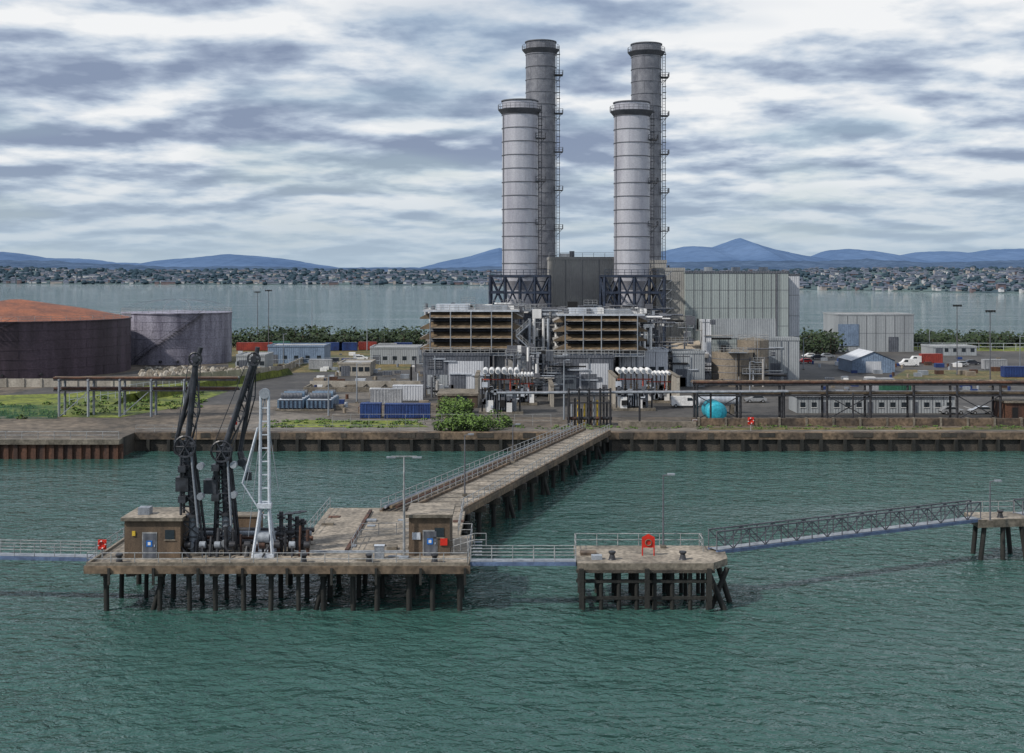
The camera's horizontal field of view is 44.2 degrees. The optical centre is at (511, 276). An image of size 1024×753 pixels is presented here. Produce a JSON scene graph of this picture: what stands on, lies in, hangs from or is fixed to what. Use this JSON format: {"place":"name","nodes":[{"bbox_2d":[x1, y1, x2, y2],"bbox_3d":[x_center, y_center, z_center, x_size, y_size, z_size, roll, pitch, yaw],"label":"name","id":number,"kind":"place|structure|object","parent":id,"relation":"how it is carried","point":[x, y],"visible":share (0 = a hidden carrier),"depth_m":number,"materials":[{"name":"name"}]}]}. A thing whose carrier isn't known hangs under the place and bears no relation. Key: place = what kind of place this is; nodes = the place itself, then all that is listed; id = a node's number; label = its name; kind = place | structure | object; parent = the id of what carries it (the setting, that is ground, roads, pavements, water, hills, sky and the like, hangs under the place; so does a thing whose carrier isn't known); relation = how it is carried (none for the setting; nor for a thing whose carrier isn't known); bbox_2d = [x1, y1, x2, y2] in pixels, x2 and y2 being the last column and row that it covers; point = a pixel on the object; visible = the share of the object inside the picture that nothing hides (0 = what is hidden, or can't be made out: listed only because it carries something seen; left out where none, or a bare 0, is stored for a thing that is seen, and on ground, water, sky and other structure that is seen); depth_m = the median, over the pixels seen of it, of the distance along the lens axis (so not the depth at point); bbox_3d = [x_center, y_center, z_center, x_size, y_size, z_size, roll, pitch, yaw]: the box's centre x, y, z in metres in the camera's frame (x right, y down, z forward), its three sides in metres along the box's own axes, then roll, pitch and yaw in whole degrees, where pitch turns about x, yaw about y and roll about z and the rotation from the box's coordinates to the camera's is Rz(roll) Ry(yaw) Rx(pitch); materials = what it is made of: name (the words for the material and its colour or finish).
{"place":"outdoors","nodes":[
{"label":"outdoors","id":0,"kind":"place"},
{"bbox_2d":[243,392,369,407],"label":"access road","id":1,"kind":"structure","parent":0,"point":[352,396],"depth_m":258.81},
{"bbox_2d":[229,409,440,426],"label":"access road","id":2,"kind":"structure","parent":0,"point":[278,416],"depth_m":222.27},
{"bbox_2d":[360,402,381,418],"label":"shipping container","id":3,"kind":"object","parent":2,"relation":"on","point":[370,409],"visible":1,"depth_m":222.22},
{"bbox_2d":[479,367,522,414],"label":"transformer","id":4,"kind":"object","parent":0,"point":[507,404],"visible":0.98,"depth_m":228.64,"materials":[{"name":"metal"}]},
{"bbox_2d":[0,284,1023,752],"bbox_3d":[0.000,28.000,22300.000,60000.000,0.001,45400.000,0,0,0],"label":"water","id":5,"kind":"structure","parent":0,"point":[904,642],"depth_m":103.29,"materials":[{"name":"liquid"}]},
{"bbox_2d":[84,497,472,610],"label":"jetty platform","id":6,"kind":"structure","parent":5,"relation":"in","point":[345,540],"depth_m":106.26,"materials":[{"name":"concrete"}]},
{"bbox_2d":[0,539,100,561],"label":"steel catwalk","id":7,"kind":"object","parent":6,"relation":"attached to","point":[74,557],"visible":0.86,"depth_m":108.32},
{"bbox_2d":[120,506,188,557],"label":"jetty hut","id":8,"kind":"object","parent":6,"relation":"on","point":[154,529],"visible":0.94,"depth_m":107.60,"materials":[{"name":"concrete"}]},
{"bbox_2d":[173,347,207,556],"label":"marine loading arm","id":9,"kind":"object","parent":6,"relation":"on","point":[187,479],"visible":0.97,"depth_m":108.60},
{"bbox_2d":[203,347,260,554],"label":"marine loading arm","id":10,"kind":"object","parent":6,"relation":"on","point":[225,464],"visible":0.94,"depth_m":109.47},
{"bbox_2d":[232,512,263,526],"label":"equipment kiosk","id":11,"kind":"object","parent":6,"relation":"on","point":[244,519],"visible":0.29,"depth_m":115.00,"materials":[{"name":"concrete"}]},
{"bbox_2d":[181,510,314,557],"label":"pipe manifold","id":12,"kind":"object","parent":6,"relation":"on","point":[299,537],"visible":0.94,"depth_m":109.15,"materials":[{"name":"metal"}]},
{"bbox_2d":[242,388,278,557],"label":"hose handling crane","id":13,"kind":"object","parent":6,"relation":"on","point":[259,536],"visible":0.96,"depth_m":108.48,"materials":[{"name":"metal"}]},
{"bbox_2d":[386,456,421,554],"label":"street lamp","id":14,"kind":"object","parent":6,"relation":"on","point":[404,549],"visible":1,"depth_m":107.79,"materials":[{"name":"metal"}]},
{"bbox_2d":[406,503,454,555],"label":"jetty hut","id":15,"kind":"object","parent":6,"relation":"on","point":[430,527],"visible":0.98,"depth_m":108.50,"materials":[{"name":"concrete"}]},
{"bbox_2d":[470,545,576,565],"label":"steel catwalk","id":16,"kind":"object","parent":6,"relation":"attached to","point":[522,562],"visible":0.99,"depth_m":106.37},
{"bbox_2d":[380,422,610,546],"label":"approach jetty","id":17,"kind":"object","parent":5,"relation":"in","point":[490,483],"visible":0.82,"depth_m":156.40,"materials":[{"name":"concrete"}]},
{"bbox_2d":[574,533,731,609],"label":"mooring dolphin","id":18,"kind":"object","parent":5,"relation":"in","point":[633,562],"visible":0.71,"depth_m":106.11,"materials":[{"name":"concrete"}]},
{"bbox_2d":[642,534,654,555],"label":"stand","id":19,"kind":"object","parent":18,"relation":"on","point":[648,540],"visible":1,"depth_m":108.42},
{"bbox_2d":[660,473,674,547],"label":"street lamp","id":20,"kind":"object","parent":18,"relation":"on","point":[662,545],"visible":1,"depth_m":111.56,"materials":[{"name":"metal"}]},
{"bbox_2d":[964,501,1023,560],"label":"mooring dolphin","id":21,"kind":"object","parent":5,"relation":"in","point":[1008,520],"visible":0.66,"depth_m":124.78,"materials":[{"name":"concrete"}]},
{"bbox_2d":[708,500,980,552],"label":"truss footbridge","id":22,"kind":"object","parent":21,"relation":"on","point":[800,539],"visible":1,"depth_m":116.90,"materials":[{"name":"grey metal"}]},
{"bbox_2d":[0,338,1023,455],"bbox_3d":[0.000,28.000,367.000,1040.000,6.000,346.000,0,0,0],"label":"ground","id":23,"kind":"structure","parent":0,"point":[209,416],"depth_m":202.70,"materials":[{"name":"concrete"}]},
{"bbox_2d":[0,405,56,418],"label":"palisade fence","id":24,"kind":"object","parent":23,"relation":"on","point":[30,415],"visible":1,"depth_m":222.00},
{"bbox_2d":[0,299,131,378],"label":"oil storage tank","id":25,"kind":"object","parent":23,"relation":"on","point":[42,340],"visible":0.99,"depth_m":315.72,"materials":[{"name":"metal"}]},
{"bbox_2d":[53,376,239,416],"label":"pipe rack","id":26,"kind":"object","parent":23,"relation":"on","point":[119,388],"visible":0.94,"depth_m":225.40,"materials":[{"name":"grey metal"}]},
{"bbox_2d":[0,357,302,386],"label":"bund wall","id":27,"kind":"structure","parent":23,"relation":"on","point":[24,382],"depth_m":285.71,"materials":[{"name":"concrete"}]},
{"bbox_2d":[120,299,232,364],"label":"storage tank","id":28,"kind":"object","parent":23,"relation":"on","point":[168,337],"visible":0.89,"depth_m":358.19,"materials":[{"name":"metal"}]},
{"bbox_2d":[69,356,514,425],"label":"chainlink fence","id":29,"kind":"object","parent":23,"relation":"on","point":[379,360],"visible":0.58,"depth_m":258.81,"materials":[{"name":"metal"}]},
{"bbox_2d":[275,390,340,410],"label":"stored heat exchanger","id":30,"kind":"object","parent":23,"relation":"on","point":[299,400],"visible":0.99,"depth_m":235.29,"materials":[{"name":"metal"}]},
{"bbox_2d":[228,346,410,372],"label":"scrubland","id":31,"kind":"structure","parent":23,"relation":"on","point":[304,367],"depth_m":359.21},
{"bbox_2d":[236,352,273,366],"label":"building","id":32,"kind":"structure","parent":31,"relation":"on","point":[265,361],"depth_m":338.98,"materials":[{"name":"white metal"}]},
{"bbox_2d":[267,343,330,362],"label":"building","id":33,"kind":"structure","parent":31,"relation":"on","point":[293,352],"depth_m":363.64,"materials":[{"name":"blue metal"}]},
{"bbox_2d":[309,359,332,368],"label":"shipping container","id":34,"kind":"object","parent":31,"relation":"on","point":[317,363],"visible":0.92,"depth_m":338.98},
{"bbox_2d":[370,344,421,363],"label":"building","id":35,"kind":"structure","parent":31,"relation":"on","point":[399,353],"depth_m":360.36,"materials":[{"name":"white metal"}]},
{"bbox_2d":[232,324,429,346],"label":"distant tree row","id":36,"kind":"object","parent":23,"relation":"on","point":[293,335],"visible":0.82,"depth_m":452.94,"materials":[{"name":"green plant"}]},
{"bbox_2d":[263,420,427,426],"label":"grass verge","id":37,"kind":"object","parent":23,"relation":"on","point":[311,423],"depth_m":214.56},
{"bbox_2d":[370,388,402,403],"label":"shipping container","id":38,"kind":"object","parent":23,"relation":"on","point":[388,395],"visible":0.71,"depth_m":245.40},
{"bbox_2d":[384,403,430,418],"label":"shipping container","id":39,"kind":"object","parent":23,"relation":"on","point":[401,410],"visible":0.98,"depth_m":222.22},
{"bbox_2d":[432,395,512,431],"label":"shrubs","id":40,"kind":"object","parent":23,"relation":"on","point":[458,411],"visible":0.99,"depth_m":209.09,"materials":[{"name":"green plant"}]},
{"bbox_2d":[0,425,1023,458],"bbox_3d":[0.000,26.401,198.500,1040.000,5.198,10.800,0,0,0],"label":"quay wall","id":41,"kind":"structure","parent":23,"relation":"on","point":[61,448],"depth_m":202.25,"materials":[{"name":"concrete"}]},
{"bbox_2d":[0,391,1023,429],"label":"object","id":42,"kind":"object","parent":23,"relation":"on","point":[147,400],"visible":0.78,"depth_m":217.12,"materials":[{"name":"green plant"}]},
{"bbox_2d":[3,353,1023,416],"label":"plant yard","id":43,"kind":"structure","parent":23,"relation":"on","point":[276,386],"depth_m":252.66,"materials":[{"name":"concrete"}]},
{"bbox_2d":[0,380,258,417],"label":"grass","id":44,"kind":"structure","parent":43,"relation":"on","point":[34,399],"depth_m":252.48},
{"bbox_2d":[138,365,260,375],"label":"rubble heap","id":45,"kind":"object","parent":43,"relation":"on","point":[158,370],"visible":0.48,"depth_m":326.01,"materials":[{"name":"stone"}]},
{"bbox_2d":[112,368,292,404],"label":"grass bank","id":46,"kind":"structure","parent":43,"relation":"on","point":[259,376],"depth_m":282.71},
{"bbox_2d":[338,359,375,375],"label":"building","id":47,"kind":"structure","parent":43,"relation":"on","point":[365,367],"depth_m":317.46,"materials":[{"name":"metal"}]},
{"bbox_2d":[303,381,420,391],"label":"concrete culvert","id":48,"kind":"object","parent":43,"relation":"on","point":[340,386],"visible":0.68,"depth_m":282.97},
{"bbox_2d":[392,385,422,400],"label":"shipping container","id":49,"kind":"object","parent":43,"relation":"on","point":[412,392],"visible":0.73,"depth_m":253.16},
{"bbox_2d":[423,347,491,394],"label":"gas turbine building","id":50,"kind":"structure","parent":43,"relation":"on","point":[455,370],"depth_m":267.38,"materials":[{"name":"metal"}]},
{"bbox_2d":[437,389,479,407],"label":"pump house","id":51,"kind":"structure","parent":43,"relation":"on","point":[470,394],"depth_m":240.00,"materials":[{"name":"concrete"}]},
{"bbox_2d":[420,304,522,388],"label":"air intake filter house","id":52,"kind":"structure","parent":43,"relation":"on","point":[492,327],"depth_m":271.13,"materials":[{"name":"metal"}]},
{"bbox_2d":[494,351,538,390],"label":"auxiliary building","id":53,"kind":"structure","parent":43,"relation":"on","point":[501,362],"depth_m":273.00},
{"bbox_2d":[494,306,544,380],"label":"boiler casing","id":54,"kind":"object","parent":43,"relation":"on","point":[527,316],"visible":0.06,"depth_m":302.00,"materials":[{"name":"metal"}]},
{"bbox_2d":[489,270,551,376],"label":"stack support frame","id":55,"kind":"object","parent":43,"relation":"on","point":[522,287],"visible":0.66,"depth_m":300.90,"materials":[{"name":"blue metal"}]},
{"bbox_2d":[498,98,545,274],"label":"flue stack","id":56,"kind":"object","parent":55,"relation":"on","point":[520,184],"visible":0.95,"depth_m":304.33,"materials":[{"name":"metal"}]},
{"bbox_2d":[512,372,536,404],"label":"transformer","id":57,"kind":"object","parent":43,"relation":"on","point":[528,399],"visible":0.66,"depth_m":245.40,"materials":[{"name":"metal"}]},
{"bbox_2d":[522,39,562,305],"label":"chimney","id":58,"kind":"object","parent":43,"relation":"on","point":[541,80],"visible":0.57,"depth_m":341.45,"materials":[{"name":"metal"}]},
{"bbox_2d":[550,350,613,394],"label":"gas turbine building","id":59,"kind":"structure","parent":43,"relation":"on","point":[593,374],"depth_m":267.38,"materials":[{"name":"metal"}]},
{"bbox_2d":[410,297,786,397],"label":"process pipework","id":60,"kind":"object","parent":43,"relation":"on","point":[546,334],"visible":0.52,"depth_m":284.27,"materials":[{"name":"grey metal"}]},
{"bbox_2d":[552,307,646,388],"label":"air intake filter house","id":61,"kind":"structure","parent":43,"relation":"on","point":[597,330],"depth_m":271.25,"materials":[{"name":"metal"}]},
{"bbox_2d":[608,370,617,403],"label":"blast wall","id":62,"kind":"structure","parent":43,"relation":"on","point":[612,376],"depth_m":246.98,"materials":[{"name":"concrete"}]},
{"bbox_2d":[235,351,1010,414],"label":"yard stores","id":63,"kind":"structure","parent":43,"relation":"on","point":[970,372],"depth_m":317.50,"materials":[{"name":"metal"}]},
{"bbox_2d":[599,270,665,347],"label":"stack support frame","id":64,"kind":"object","parent":43,"relation":"on","point":[631,288],"visible":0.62,"depth_m":300.87,"materials":[{"name":"blue metal"}]},
{"bbox_2d":[610,100,658,274],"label":"flue stack","id":65,"kind":"object","parent":64,"relation":"on","point":[632,181],"visible":0.98,"depth_m":304.31,"materials":[{"name":"metal"}]},
{"bbox_2d":[612,367,655,410],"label":"transformer","id":66,"kind":"object","parent":43,"relation":"on","point":[628,402],"visible":0.94,"depth_m":235.42,"materials":[{"name":"metal"}]},
{"bbox_2d":[615,347,668,390],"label":"control building","id":67,"kind":"structure","parent":43,"relation":"on","point":[655,358],"depth_m":275.00,"materials":[{"name":"grey metal"}]},
{"bbox_2d":[617,260,666,302],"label":"boiler house","id":68,"kind":"structure","parent":43,"relation":"on","point":[658,264],"depth_m":320.00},
{"bbox_2d":[627,41,668,267],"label":"chimney","id":69,"kind":"object","parent":43,"relation":"on","point":[646,70],"visible":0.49,"depth_m":341.70,"materials":[{"name":"metal"}]},
{"bbox_2d":[646,370,670,402],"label":"transformer","id":70,"kind":"object","parent":43,"relation":"on","point":[661,397],"visible":0.7,"depth_m":249.75,"materials":[{"name":"metal"}]},
{"bbox_2d":[650,268,684,336],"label":"stair tower","id":71,"kind":"structure","parent":43,"relation":"on","point":[675,288],"depth_m":308.00,"materials":[{"name":"grey metal"}]},
{"bbox_2d":[667,370,679,406],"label":"blast wall","id":72,"kind":"structure","parent":43,"relation":"on","point":[674,378],"depth_m":245.31,"materials":[{"name":"concrete"}]},
{"bbox_2d":[660,337,701,349],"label":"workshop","id":73,"kind":"structure","parent":43,"relation":"on","point":[695,345],"depth_m":303.67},
{"bbox_2d":[670,396,698,406],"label":"parked van","id":74,"kind":"object","parent":43,"relation":"on","point":[676,401],"visible":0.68,"depth_m":240.96,"materials":[{"name":"white metal"}]},
{"bbox_2d":[668,349,704,386],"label":"gas skid building","id":75,"kind":"structure","parent":43,"relation":"on","point":[693,368],"depth_m":287.00,"materials":[{"name":"metal"}]},
{"bbox_2d":[700,319,710,379],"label":"lift shaft","id":76,"kind":"object","parent":43,"relation":"on","point":[705,346],"visible":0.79,"depth_m":299.00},
{"bbox_2d":[698,396,738,413],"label":"horizontal vessel","id":77,"kind":"object","parent":43,"relation":"on","point":[724,400],"visible":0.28,"depth_m":230.04,"materials":[{"name":"metal"}]},
{"bbox_2d":[712,345,753,386],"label":"water tank","id":78,"kind":"object","parent":43,"relation":"on","point":[725,365],"visible":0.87,"depth_m":287.76,"materials":[{"name":"metal"}]},
{"bbox_2d":[684,267,788,379],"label":"turbine hall","id":79,"kind":"structure","parent":43,"relation":"on","point":[735,301],"depth_m":306.00,"materials":[{"name":"grey metal"}]},
{"bbox_2d":[737,334,768,379],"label":"water tank","id":80,"kind":"object","parent":43,"relation":"on","point":[751,341],"visible":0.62,"depth_m":290.43,"materials":[{"name":"metal"}]},
{"bbox_2d":[740,336,799,379],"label":"switchgear building","id":81,"kind":"structure","parent":43,"relation":"on","point":[785,353],"depth_m":299.00,"materials":[{"name":"grey metal"}]},
{"bbox_2d":[788,274,799,377],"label":"turbine hall annex","id":82,"kind":"object","parent":43,"relation":"on","point":[793,305],"visible":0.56,"depth_m":312.00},
{"bbox_2d":[789,396,955,412],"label":"site office row","id":83,"kind":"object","parent":43,"relation":"on","point":[880,404],"visible":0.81,"depth_m":231.00,"materials":[{"name":"white metal"}]},
{"bbox_2d":[143,427,1023,430],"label":"quay apron","id":84,"kind":"object","parent":23,"relation":"on","point":[595,429],"visible":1,"depth_m":206.17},
{"bbox_2d":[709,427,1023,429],"bbox_3d":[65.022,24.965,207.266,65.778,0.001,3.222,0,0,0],"label":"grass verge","id":85,"kind":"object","parent":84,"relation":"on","point":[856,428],"depth_m":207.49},
{"bbox_2d":[618,421,695,426],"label":"retaining wall","id":86,"kind":"structure","parent":23,"relation":"on","point":[657,423],"depth_m":209.00,"materials":[{"name":"concrete"}]},
{"bbox_2d":[496,387,853,425],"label":"pipeline gantry","id":87,"kind":"object","parent":23,"relation":"on","point":[579,418],"visible":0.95,"depth_m":212.09,"materials":[{"name":"metal"}]},
{"bbox_2d":[701,399,726,417],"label":"pressure vessel","id":88,"kind":"object","parent":23,"relation":"on","point":[719,409],"visible":0.75,"depth_m":218.69,"materials":[{"name":"metal"}]},
{"bbox_2d":[800,327,847,353],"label":"distant tree row","id":89,"kind":"object","parent":23,"relation":"on","point":[820,343],"visible":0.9,"depth_m":408.25,"materials":[{"name":"green plant"}]},
{"bbox_2d":[691,380,1023,418],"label":"pipe rack","id":90,"kind":"object","parent":23,"relation":"on","point":[907,393],"visible":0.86,"depth_m":221.47,"materials":[{"name":"metal"}]},
{"bbox_2d":[697,417,1023,425],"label":"retaining wall","id":91,"kind":"structure","parent":23,"relation":"on","point":[885,421],"depth_m":211.00,"materials":[{"name":"concrete"}]},
{"bbox_2d":[823,312,913,351],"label":"warehouse","id":92,"kind":"structure","parent":23,"relation":"on","point":[883,331],"depth_m":420.00,"materials":[{"name":"metal"}]},
{"bbox_2d":[796,351,1023,389],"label":"parking lot","id":93,"kind":"structure","parent":23,"relation":"on","point":[814,371],"depth_m":343.51,"materials":[{"name":"asphalt"}]},
{"bbox_2d":[838,349,895,372],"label":"gable shed","id":94,"kind":"structure","parent":93,"relation":"on","point":[862,361],"depth_m":327.87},
{"bbox_2d":[919,353,942,362],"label":"shipping container","id":95,"kind":"object","parent":93,"relation":"on","point":[933,357],"visible":0.85,"depth_m":363.64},
{"bbox_2d":[893,370,1023,379],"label":"scrubland","id":96,"kind":"structure","parent":93,"relation":"on","point":[951,374],"depth_m":315.76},
{"bbox_2d":[1000,366,1023,377],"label":"shipping container","id":97,"kind":"object","parent":96,"relation":"on","point":[1011,371],"visible":1,"depth_m":312.50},
{"bbox_2d":[981,359,1006,368],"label":"shipping container","id":98,"kind":"object","parent":93,"relation":"on","point":[994,363],"visible":0.73,"depth_m":338.98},
{"bbox_2d":[806,329,1023,348],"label":"distant tree row","id":99,"kind":"object","parent":23,"relation":"on","point":[979,339],"visible":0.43,"depth_m":446.51,"materials":[{"name":"green plant"}]},
{"bbox_2d":[914,343,1023,350],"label":"scrubland","id":100,"kind":"structure","parent":23,"relation":"on","point":[1012,348],"depth_m":439.44,"materials":[{"name":"green plant"}]},
{"bbox_2d":[991,398,1023,417],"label":"brick substation","id":101,"kind":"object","parent":23,"relation":"on","point":[1012,407],"visible":0.67,"depth_m":220.99,"materials":[{"name":"brick"}]},
{"bbox_2d":[0,238,1023,268],"bbox_3d":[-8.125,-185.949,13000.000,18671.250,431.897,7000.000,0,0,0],"label":"mountain range","id":102,"kind":"structure","parent":0,"point":[739,249],"depth_m":12072.78,"materials":[{"name":"stone"}]},
{"bbox_2d":[0,258,1023,271],"bbox_3d":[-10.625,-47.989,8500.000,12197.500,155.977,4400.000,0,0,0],"label":"rolling hills","id":103,"kind":"structure","parent":0,"point":[803,264],"depth_m":8011.69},
{"bbox_2d":[0,268,1023,292],"bbox_3d":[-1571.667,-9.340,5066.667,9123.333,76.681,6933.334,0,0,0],"label":"coastal land","id":104,"kind":"structure","parent":0,"point":[869,288],"depth_m":3548.09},
{"bbox_2d":[0,265,1023,291],"bbox_3d":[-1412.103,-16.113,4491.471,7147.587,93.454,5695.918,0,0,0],"label":"distant trees","id":105,"kind":"object","parent":104,"relation":"on","point":[314,277],"visible":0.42,"depth_m":4707.10,"materials":[{"name":"plant"}]},
{"bbox_2d":[0,266,1023,292],"bbox_3d":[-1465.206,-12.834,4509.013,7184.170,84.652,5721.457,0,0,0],"label":"distant town","id":106,"kind":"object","parent":104,"relation":"on","point":[1000,287],"visible":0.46,"depth_m":4184.51},
{"bbox_2d":[0,0,1023,267],"label":"sky","id":107,"kind":"structure","parent":0,"point":[335,133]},
{"bbox_2d":[547,251,613,335],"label":"boiler house","id":108,"kind":"structure","parent":0,"point":[575,278],"depth_m":318.00,"materials":[{"name":"grey metal"}]},
{"bbox_2d":[921,344,976,355],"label":"building","id":109,"kind":"structure","parent":0,"point":[950,350],"depth_m":400.00,"materials":[{"name":"white metal"}]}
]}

